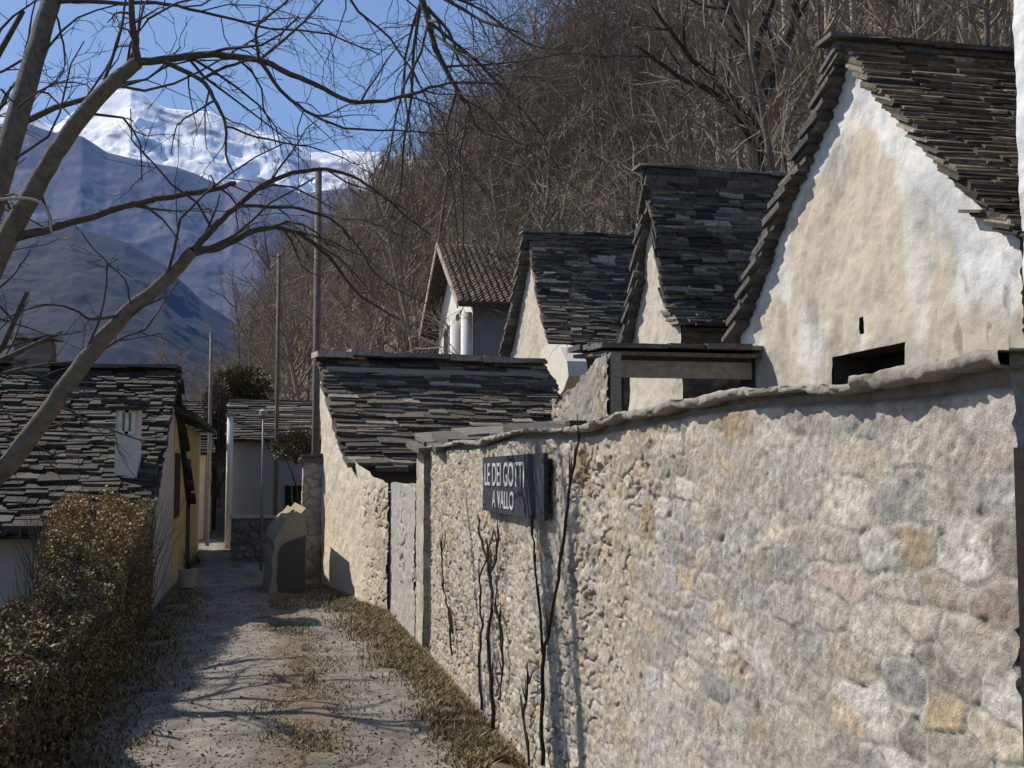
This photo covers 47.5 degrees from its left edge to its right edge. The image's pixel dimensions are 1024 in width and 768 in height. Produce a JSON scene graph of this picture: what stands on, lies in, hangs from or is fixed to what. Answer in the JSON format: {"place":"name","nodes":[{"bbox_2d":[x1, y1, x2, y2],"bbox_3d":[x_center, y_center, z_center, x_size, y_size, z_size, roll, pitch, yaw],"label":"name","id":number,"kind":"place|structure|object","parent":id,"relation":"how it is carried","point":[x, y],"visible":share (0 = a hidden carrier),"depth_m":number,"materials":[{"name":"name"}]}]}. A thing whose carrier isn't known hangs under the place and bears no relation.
{"place":"outdoors","nodes":[
{"label":"outdoors","id":0,"kind":"place"},
{"bbox_2d":[0,220,255,400],"bbox_3d":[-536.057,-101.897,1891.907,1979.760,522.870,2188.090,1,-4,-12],"label":"valley slope","id":1,"kind":"structure","parent":0,"point":[57,272],"depth_m":1766.15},
{"bbox_2d":[56,589,226,767],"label":"hedge grass","id":2,"kind":"structure","parent":0,"point":[134,659],"depth_m":9.03,"materials":[{"name":"green plant"}]},
{"bbox_2d":[142,550,199,633],"bbox_3d":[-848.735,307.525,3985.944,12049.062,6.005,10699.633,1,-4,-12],"label":"ground","id":3,"kind":"structure","parent":0,"point":[163,601],"depth_m":15.94,"materials":[{"name":"brown soil"}]},
{"bbox_2d":[0,0,100,491],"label":"bare tree","id":4,"kind":"object","parent":3,"relation":"on","point":[12,323],"visible":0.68,"depth_m":9.95,"materials":[{"name":"brown plant"}]},
{"bbox_2d":[0,484,194,767],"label":"hedge","id":5,"kind":"object","parent":3,"relation":"on","point":[74,625],"visible":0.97,"depth_m":8.41,"materials":[{"name":"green plant"}]},
{"bbox_2d":[0,332,195,614],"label":"slab cottage","id":6,"kind":"structure","parent":3,"relation":"on","point":[160,388],"depth_m":14.35,"materials":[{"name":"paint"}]},
{"bbox_2d":[118,410,135,433],"bbox_3d":[-4.456,0.439,13.466,0.188,0.278,0.015,1,-4,-12],"label":"window frame","id":7,"kind":"structure","parent":6,"relation":"in","point":[120,412],"depth_m":13.46,"materials":[{"name":"white wood"}]},
{"bbox_2d":[8,358,216,586],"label":"yellow house","id":8,"kind":"structure","parent":3,"relation":"on","point":[187,540],"depth_m":19.82,"materials":[{"name":"paint"}]},
{"bbox_2d":[185,459,190,567],"bbox_3d":[-5.789,2.317,20.787,0.027,1.950,0.900,1,-4,-12],"label":"door","id":9,"kind":"structure","parent":8,"relation":"in","point":[187,540],"depth_m":20.60,"materials":[{"name":"brown wood"}]},
{"bbox_2d":[187,421,216,538],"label":"cream cottage","id":10,"kind":"structure","parent":3,"relation":"on","point":[203,480],"depth_m":28.50,"materials":[{"name":"paint"}]},
{"bbox_2d":[185,376,232,502],"bbox_3d":[-7.566,1.423,30.027,2.118,3.276,0.945,-2,-5,23],"label":"bare shrub","id":11,"kind":"object","parent":3,"relation":"on","point":[219,399],"visible":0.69,"depth_m":29.96,"materials":[{"name":"brown plant"}]},
{"bbox_2d":[205,331,212,545],"bbox_3d":[-6.829,1.299,26.129,0.161,4.994,0.085,1,-4,-12],"label":"utility pole","id":12,"kind":"object","parent":3,"relation":"on","point":[210,360],"visible":0.92,"depth_m":26.10,"materials":[{"name":"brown wood"}]},
{"bbox_2d":[224,413,234,548],"bbox_3d":[-6.026,2.130,24.806,0.210,3.034,0.208,1,-4,-12],"label":"corner post","id":13,"kind":"object","parent":3,"relation":"on","point":[229,473],"visible":0.75,"depth_m":24.76,"materials":[{"name":"paint"}]},
{"bbox_2d":[229,515,276,561],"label":"yard wall","id":14,"kind":"structure","parent":3,"relation":"on","point":[245,541],"depth_m":21.29,"materials":[{"name":"stone"}]},
{"bbox_2d":[225,399,321,518],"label":"grey house","id":15,"kind":"structure","parent":3,"relation":"on","point":[247,454],"depth_m":25.40,"materials":[{"name":"paint"}]},
{"bbox_2d":[285,486,301,507],"bbox_3d":[-4.587,2.986,25.437,0.750,1.524,0.030,1,-4,-12],"label":"window","id":16,"kind":"structure","parent":15,"relation":"in","point":[288,500],"depth_m":25.41,"materials":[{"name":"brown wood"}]},
{"bbox_2d":[273,253,280,514],"bbox_3d":[-5.070,0.432,24.930,0.167,6.540,0.091,1,-4,-12],"label":"utility pole","id":17,"kind":"object","parent":3,"relation":"on","point":[275,493],"visible":0.84,"depth_m":24.95,"materials":[{"name":"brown wood"}]},
{"bbox_2d":[64,530,512,767],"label":"lane","id":18,"kind":"structure","parent":3,"relation":"on","point":[217,567],"depth_m":8.35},
{"bbox_2d":[177,547,199,587],"bbox_3d":[-4.561,2.558,16.382,0.308,0.597,0.307,1,-4,-12],"label":"flower pot","id":19,"kind":"object","parent":18,"relation":"on","point":[188,575],"visible":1,"depth_m":16.30,"materials":[{"name":"ceramic"}]},
{"bbox_2d":[259,409,267,570],"bbox_3d":[-4.179,1.781,19.479,0.149,2.719,0.149,1,-4,-12],"label":"lamp post","id":20,"kind":"object","parent":18,"relation":"on","point":[263,412],"visible":0.88,"depth_m":19.46,"materials":[{"name":"metal"}]},
{"bbox_2d":[262,503,305,593],"bbox_3d":[-3.140,2.243,16.040,0.482,1.191,1.154,1,-5,-17],"label":"wall stub","id":21,"kind":"object","parent":18,"relation":"on","point":[285,557],"depth_m":15.53,"materials":[{"name":"stone"}]},
{"bbox_2d":[76,585,494,767],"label":"fallen leaves","id":22,"kind":"object","parent":18,"relation":"on","point":[201,716],"visible":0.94,"depth_m":8.26,"materials":[{"name":"brown plant"}]},
{"bbox_2d":[63,592,511,767],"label":"pebbles","id":23,"kind":"object","parent":18,"relation":"on","point":[285,755],"visible":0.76,"depth_m":8.20,"materials":[{"name":"gravel"}]},
{"bbox_2d":[285,582,533,767],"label":"verge grass","id":24,"kind":"structure","parent":18,"relation":"on","point":[467,726],"depth_m":8.84,"materials":[{"name":"green plant"}]},
{"bbox_2d":[266,427,321,505],"bbox_3d":[-4.204,1.657,23.065,1.385,1.636,0.844,1,-4,-12],"label":"dry shrub","id":25,"kind":"object","parent":3,"relation":"on","point":[297,437],"visible":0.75,"depth_m":23.00,"materials":[{"name":"green plant"}]},
{"bbox_2d":[298,454,323,584],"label":"boundary pillar","id":26,"kind":"structure","parent":3,"relation":"on","point":[311,487],"depth_m":16.92,"materials":[{"name":"stone"}]},
{"bbox_2d":[310,166,321,453],"bbox_3d":[-3.359,-0.225,19.818,0.195,7.070,0.135,-1,-4,12],"label":"utility pole","id":27,"kind":"object","parent":3,"relation":"on","point":[316,347],"visible":0.56,"depth_m":19.83,"materials":[{"name":"brown wood"}]},
{"bbox_2d":[0,0,710,485],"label":"bare tree","id":28,"kind":"object","parent":3,"relation":"on","point":[26,92],"visible":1,"depth_m":7.19,"materials":[{"name":"brown plant"}]},
{"bbox_2d":[0,197,80,239],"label":"vine tendril","id":29,"kind":"object","parent":28,"relation":"hanging from","point":[31,199],"visible":1,"depth_m":6.77},
{"bbox_2d":[390,482,416,636],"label":"garden wall","id":30,"kind":"structure","parent":3,"relation":"on","point":[403,548],"depth_m":12.04,"materials":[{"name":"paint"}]},
{"bbox_2d":[415,454,429,652],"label":"gate pillar","id":31,"kind":"structure","parent":3,"relation":"on","point":[422,572],"depth_m":10.77,"materials":[{"name":"stone"}]},
{"bbox_2d":[406,420,586,453],"bbox_3d":[-0.020,0.878,10.299,1.585,1.218,3.153,1,-4,-12],"label":"gate canopy","id":32,"kind":"object","parent":31,"relation":"on","point":[423,442],"visible":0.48,"depth_m":10.49,"materials":[{"name":"grey stone"}]},
{"bbox_2d":[311,349,561,611],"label":"slab shed","id":33,"kind":"structure","parent":3,"relation":"on","point":[379,409],"depth_m":16.61,"materials":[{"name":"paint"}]},
{"bbox_2d":[419,242,518,355],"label":"tiled house","id":34,"kind":"structure","parent":3,"relation":"on","point":[464,339],"depth_m":41.99,"materials":[{"name":"paint"}]},
{"bbox_2d":[498,230,634,410],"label":"stone house","id":35,"kind":"structure","parent":3,"relation":"on","point":[533,328],"depth_m":22.16,"materials":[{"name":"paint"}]},
{"bbox_2d":[541,344,587,397],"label":"white buttress","id":36,"kind":"structure","parent":35,"relation":"attached to","point":[565,371],"depth_m":19.73,"materials":[{"name":"paint"}]},
{"bbox_2d":[551,352,621,422],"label":"rubble wall","id":37,"kind":"structure","parent":3,"relation":"on","point":[594,392],"depth_m":11.52,"materials":[{"name":"stone"}]},
{"bbox_2d":[568,342,763,410],"bbox_3d":[1.663,0.448,12.356,1.904,1.791,1.360,1,-4,-12],"label":"timber canopy","id":38,"kind":"object","parent":3,"relation":"on","point":[698,361],"visible":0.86,"depth_m":11.91,"materials":[{"name":"brown wood"}]},
{"bbox_2d":[617,163,788,410],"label":"stone house","id":39,"kind":"structure","parent":3,"relation":"on","point":[698,231],"depth_m":15.30,"materials":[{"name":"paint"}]},
{"bbox_2d":[427,347,1023,767],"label":"roadside wall","id":40,"kind":"structure","parent":3,"relation":"on","point":[815,575],"depth_m":3.46,"materials":[{"name":"stone"}]},
{"bbox_2d":[439,530,454,654],"bbox_3d":[-0.502,1.603,9.029,0.034,0.931,0.791,1,-4,-12],"label":"climbing vine","id":41,"kind":"object","parent":40,"relation":"attached to","point":[450,618],"visible":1,"depth_m":8.94,"materials":[{"name":"brown plant"}]},
{"bbox_2d":[477,512,503,730],"bbox_3d":[-0.141,1.499,7.351,0.046,1.401,0.861,1,-4,-12],"label":"climbing vine","id":42,"kind":"object","parent":40,"relation":"attached to","point":[490,567],"visible":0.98,"depth_m":7.30,"materials":[{"name":"brown plant"}]},
{"bbox_2d":[483,453,552,520],"bbox_3d":[0.018,0.588,6.778,0.074,0.343,1.697,1,-4,-12],"label":"wall sign","id":43,"kind":"object","parent":40,"relation":"attached to","point":[516,485],"visible":1,"depth_m":6.56,"materials":[{"name":"metal"}]},
{"bbox_2d":[519,415,580,765],"bbox_3d":[0.183,1.087,5.836,0.039,1.820,1.245,1,-4,-12],"label":"climbing vine","id":44,"kind":"object","parent":40,"relation":"attached to","point":[543,651],"visible":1,"depth_m":5.91,"materials":[{"name":"brown plant"}]},
{"bbox_2d":[1013,447,1023,756],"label":"timber gate","id":45,"kind":"structure","parent":40,"relation":"attached to","point":[1019,476],"depth_m":2.24,"materials":[{"name":"brown wood"}]},
{"bbox_2d":[721,31,1023,388],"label":"stone house","id":46,"kind":"structure","parent":3,"relation":"on","point":[892,234],"depth_m":9.87,"materials":[{"name":"paint"}]},
{"bbox_2d":[1012,0,1023,282],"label":"plastered house","id":47,"kind":"structure","parent":3,"relation":"on","point":[1018,25],"depth_m":7.82,"materials":[{"name":"paint"}]},
{"bbox_2d":[0,124,365,328],"bbox_3d":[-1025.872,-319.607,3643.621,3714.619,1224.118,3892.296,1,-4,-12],"label":"forested mountain","id":48,"kind":"structure","parent":0,"point":[84,179],"depth_m":3663.52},
{"bbox_2d":[183,401,226,529],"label":"stone barn","id":49,"kind":"structure","parent":0,"point":[218,517],"depth_m":32.86,"materials":[{"name":"grey stone"}]},
{"bbox_2d":[211,468,216,529],"bbox_3d":[-8.550,3.255,32.738,0.450,1.800,0.040,1,-4,-12],"label":"door","id":50,"kind":"structure","parent":49,"relation":"in","point":[213,518],"depth_m":32.74,"materials":[{"name":"brown wood"}]},
{"bbox_2d":[0,89,412,192],"bbox_3d":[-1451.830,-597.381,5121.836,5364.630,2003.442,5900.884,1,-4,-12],"label":"snowy mountain","id":51,"kind":"structure","parent":0,"point":[108,134],"depth_m":5639.65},
{"bbox_2d":[200,592,404,767],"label":"track grass","id":52,"kind":"structure","parent":0,"point":[312,678],"depth_m":8.51,"materials":[{"name":"green plant"}]},
{"bbox_2d":[0,0,617,156],"label":"sky","id":53,"kind":"structure","parent":0,"point":[203,30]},
{"bbox_2d":[256,0,1013,399],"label":"hillside","id":54,"kind":"structure","parent":0,"point":[394,338],"depth_m":85.02,"materials":[{"name":"brown plant"}]},
{"bbox_2d":[206,362,274,412],"bbox_3d":[-7.501,0.721,32.093,1.883,2.764,1.695,1,-4,-12],"label":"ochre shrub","id":55,"kind":"object","parent":54,"relation":"on","point":[245,387],"visible":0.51,"depth_m":32.01,"materials":[{"name":"green plant"}]},
{"bbox_2d":[378,239,438,352],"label":"woodland tree","id":56,"kind":"object","parent":54,"relation":"on","point":[417,332],"visible":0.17,"depth_m":56.23,"materials":[{"name":"brown plant"}]},
{"bbox_2d":[339,134,480,352],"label":"woodland tree","id":57,"kind":"object","parent":54,"relation":"on","point":[409,324],"visible":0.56,"depth_m":51.66,"materials":[{"name":"brown plant"}]},
{"bbox_2d":[383,76,506,253],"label":"tall tree","id":58,"kind":"object","parent":54,"relation":"on","point":[441,159],"visible":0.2,"depth_m":77.55,"materials":[{"name":"brown plant"}]},
{"bbox_2d":[391,209,535,353],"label":"woodland tree","id":59,"kind":"object","parent":54,"relation":"on","point":[445,323],"visible":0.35,"depth_m":44.51,"materials":[{"name":"brown plant"}]},
{"bbox_2d":[418,192,520,283],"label":"woodland tree","id":60,"kind":"object","parent":54,"relation":"on","point":[478,229],"visible":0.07,"depth_m":57.17,"materials":[{"name":"brown plant"}]},
{"bbox_2d":[395,1,577,234],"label":"tall tree","id":61,"kind":"object","parent":54,"relation":"on","point":[484,116],"visible":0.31,"depth_m":64.35,"materials":[{"name":"brown plant"}]},
{"bbox_2d":[414,101,561,251],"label":"woodland tree","id":62,"kind":"object","parent":54,"relation":"on","point":[498,204],"visible":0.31,"depth_m":50.69,"materials":[{"name":"brown plant"}]},
{"bbox_2d":[373,118,604,353],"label":"woodland tree","id":63,"kind":"object","parent":54,"relation":"on","point":[542,224],"visible":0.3,"depth_m":42.19,"materials":[{"name":"brown plant"}]},
{"bbox_2d":[435,0,643,229],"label":"tall tree","id":64,"kind":"object","parent":54,"relation":"on","point":[523,84],"visible":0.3,"depth_m":59.43,"materials":[{"name":"brown plant"}]},
{"bbox_2d":[470,112,608,327],"bbox_3d":[1.544,-2.527,37.278,5.224,13.910,9.486,1,-5,-14],"label":"woodland tree","id":65,"kind":"object","parent":54,"relation":"on","point":[530,198],"visible":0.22,"depth_m":39.28,"materials":[{"name":"brown plant"}]},
{"bbox_2d":[441,68,640,289],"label":"woodland tree","id":66,"kind":"object","parent":54,"relation":"on","point":[548,157],"visible":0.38,"depth_m":46.41,"materials":[{"name":"brown plant"}]},
{"bbox_2d":[461,112,640,287],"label":"woodland tree","id":67,"kind":"object","parent":54,"relation":"on","point":[602,169],"visible":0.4,"depth_m":45.17,"materials":[{"name":"brown plant"}]},
{"bbox_2d":[505,99,625,231],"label":"woodland tree","id":68,"kind":"object","parent":54,"relation":"on","point":[538,153],"visible":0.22,"depth_m":54.20,"materials":[{"name":"brown plant"}]},
{"bbox_2d":[137,0,998,400],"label":"bare forest","id":69,"kind":"object","parent":54,"relation":"on","point":[339,316],"visible":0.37,"depth_m":75.13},
{"bbox_2d":[486,51,672,239],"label":"woodland tree","id":70,"kind":"object","parent":54,"relation":"on","point":[626,177],"visible":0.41,"depth_m":49.62,"materials":[{"name":"brown plant"}]},
{"bbox_2d":[465,0,708,231],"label":"tall tree","id":71,"kind":"object","parent":54,"relation":"on","point":[589,3],"visible":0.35,"depth_m":54.23,"materials":[{"name":"brown plant"}]},
{"bbox_2d":[541,137,651,231],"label":"woodland tree","id":72,"kind":"object","parent":54,"relation":"on","point":[593,226],"visible":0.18,"depth_m":52.43,"materials":[{"name":"brown plant"}]},
{"bbox_2d":[474,0,746,234],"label":"tall tree","id":73,"kind":"object","parent":54,"relation":"on","point":[609,106],"visible":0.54,"depth_m":50.74,"materials":[{"name":"brown plant"}]},
{"bbox_2d":[551,149,698,234],"bbox_3d":[3.288,-1.983,35.643,5.416,10.623,6.222,0,-4,6],"label":"woodland tree","id":74,"kind":"object","parent":54,"relation":"on","point":[615,224],"visible":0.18,"depth_m":35.20,"materials":[{"name":"brown plant"}]},
{"bbox_2d":[586,5,691,216],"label":"woodland tree","id":75,"kind":"object","parent":54,"relation":"on","point":[638,91],"visible":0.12,"depth_m":53.45,"materials":[{"name":"brown plant"}]},
{"bbox_2d":[581,0,704,163],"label":"slender tree","id":76,"kind":"object","parent":54,"relation":"on","point":[666,96],"visible":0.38,"depth_m":50.13,"materials":[{"name":"brown plant"}]},
{"bbox_2d":[574,13,747,234],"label":"woodland tree","id":77,"kind":"object","parent":54,"relation":"on","point":[660,95],"visible":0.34,"depth_m":40.82,"materials":[{"name":"brown plant"}]},
{"bbox_2d":[549,0,776,186],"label":"woodland tree","id":78,"kind":"object","parent":54,"relation":"on","point":[662,11],"visible":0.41,"depth_m":41.91,"materials":[{"name":"brown plant"}]},
{"bbox_2d":[604,79,730,230],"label":"woodland tree","id":79,"kind":"object","parent":54,"relation":"on","point":[654,127],"visible":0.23,"depth_m":48.12,"materials":[{"name":"brown plant"}]},
{"bbox_2d":[553,0,824,177],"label":"woodland tree","id":80,"kind":"object","parent":54,"relation":"on","point":[761,118],"visible":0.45,"depth_m":29.36,"materials":[{"name":"brown plant"}]},
{"bbox_2d":[635,5,746,168],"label":"woodland tree","id":81,"kind":"object","parent":54,"relation":"on","point":[686,141],"visible":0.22,"depth_m":43.69,"materials":[{"name":"brown plant"}]},
{"bbox_2d":[632,34,764,166],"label":"woodland tree","id":82,"kind":"object","parent":54,"relation":"on","point":[713,129],"visible":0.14,"depth_m":47.10,"materials":[{"name":"brown plant"}]},
{"bbox_2d":[667,0,739,167],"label":"slender tree","id":83,"kind":"object","parent":54,"relation":"on","point":[718,137],"visible":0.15,"depth_m":46.16,"materials":[{"name":"brown plant"}]},
{"bbox_2d":[591,0,816,170],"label":"dark tree","id":84,"kind":"object","parent":54,"relation":"on","point":[757,53],"visible":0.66,"depth_m":35.91,"materials":[{"name":"brown plant"}]},
{"bbox_2d":[684,0,783,165],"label":"slender tree","id":85,"kind":"object","parent":54,"relation":"on","point":[716,11],"visible":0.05,"depth_m":47.75,"materials":[{"name":"brown plant"}]},
{"bbox_2d":[611,0,874,170],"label":"woodland tree","id":86,"kind":"object","parent":54,"relation":"on","point":[736,132],"visible":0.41,"depth_m":37.76,"materials":[{"name":"brown plant"}]},
{"bbox_2d":[583,0,922,179],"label":"woodland tree","id":87,"kind":"object","parent":54,"relation":"on","point":[829,26],"visible":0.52,"depth_m":31.63,"materials":[{"name":"brown plant"}]},
{"bbox_2d":[711,1,818,170],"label":"woodland tree","id":88,"kind":"object","parent":54,"relation":"on","point":[772,92],"visible":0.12,"depth_m":41.23,"materials":[{"name":"brown plant"}]},
{"bbox_2d":[728,0,802,160],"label":"woodland tree","id":89,"kind":"object","parent":54,"relation":"on","point":[775,9],"visible":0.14,"depth_m":53.36,"materials":[{"name":"brown plant"}]},
{"bbox_2d":[663,0,912,168],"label":"woodland tree","id":90,"kind":"object","parent":54,"relation":"on","point":[762,65],"visible":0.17,"depth_m":39.95,"materials":[{"name":"brown plant"}]},
{"bbox_2d":[734,0,846,171],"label":"slender tree","id":91,"kind":"object","parent":54,"relation":"on","point":[783,24],"visible":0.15,"depth_m":44.80,"materials":[{"name":"brown plant"}]},
{"bbox_2d":[742,4,848,126],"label":"woodland tree","id":92,"kind":"object","parent":54,"relation":"on","point":[841,25],"visible":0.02,"depth_m":43.55,"materials":[{"name":"brown plant"}]},
{"bbox_2d":[752,0,902,89],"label":"woodland tree","id":93,"kind":"object","parent":54,"relation":"on","point":[833,16],"visible":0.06,"depth_m":47.62,"materials":[{"name":"brown plant"}]},
{"bbox_2d":[754,0,949,159],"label":"woodland tree","id":94,"kind":"object","parent":54,"relation":"on","point":[874,34],"visible":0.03,"depth_m":33.40,"materials":[{"name":"brown plant"}]},
{"bbox_2d":[793,0,931,129],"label":"slender tree","id":95,"kind":"object","parent":54,"relation":"on","point":[826,12],"visible":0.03,"depth_m":40.76,"materials":[{"name":"brown plant"}]},
{"bbox_2d":[785,0,941,104],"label":"slender tree","id":96,"kind":"object","parent":54,"relation":"on","point":[852,18],"visible":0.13,"depth_m":39.10,"materials":[{"name":"brown plant"}]},
{"bbox_2d":[766,0,968,73],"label":"woodland tree","id":97,"kind":"object","parent":54,"relation":"on","point":[871,9],"visible":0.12,"depth_m":38.97,"materials":[{"name":"brown plant"}]},
{"bbox_2d":[873,0,966,41],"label":"woodland tree","id":98,"kind":"object","parent":54,"relation":"on","point":[948,23],"visible":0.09,"depth_m":28.09,"materials":[{"name":"brown plant"}]},
{"bbox_2d":[833,0,1012,43],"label":"woodland tree","id":99,"kind":"object","parent":54,"relation":"on","point":[893,3],"visible":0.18,"depth_m":36.85,"materials":[{"name":"brown plant"}]},
{"bbox_2d":[885,0,975,40],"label":"woodland tree","id":100,"kind":"object","parent":54,"relation":"on","point":[898,13],"visible":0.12,"depth_m":41.07,"materials":[{"name":"brown plant"}]},
{"bbox_2d":[867,0,1012,46],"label":"slender tree","id":101,"kind":"object","parent":54,"relation":"on","point":[919,20],"visible":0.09,"depth_m":36.61,"materials":[{"name":"brown plant"}]},
{"bbox_2d":[900,0,1013,46],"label":"woodland tree","id":102,"kind":"object","parent":54,"relation":"on","point":[988,6],"visible":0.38,"depth_m":30.35,"materials":[{"name":"brown plant"}]},
{"bbox_2d":[903,0,1013,45],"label":"woodland tree","id":103,"kind":"object","parent":54,"relation":"on","point":[976,21],"visible":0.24,"depth_m":33.17,"materials":[{"name":"brown plant"}]},
{"bbox_2d":[968,0,978,44],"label":"slender tree","id":104,"kind":"object","parent":54,"relation":"on","point":[972,38],"visible":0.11,"depth_m":38.90,"materials":[{"name":"grey plant"}]},
{"bbox_2d":[990,7,999,45],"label":"slender tree","id":105,"kind":"object","parent":54,"relation":"on","point":[992,35],"visible":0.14,"depth_m":42.15,"materials":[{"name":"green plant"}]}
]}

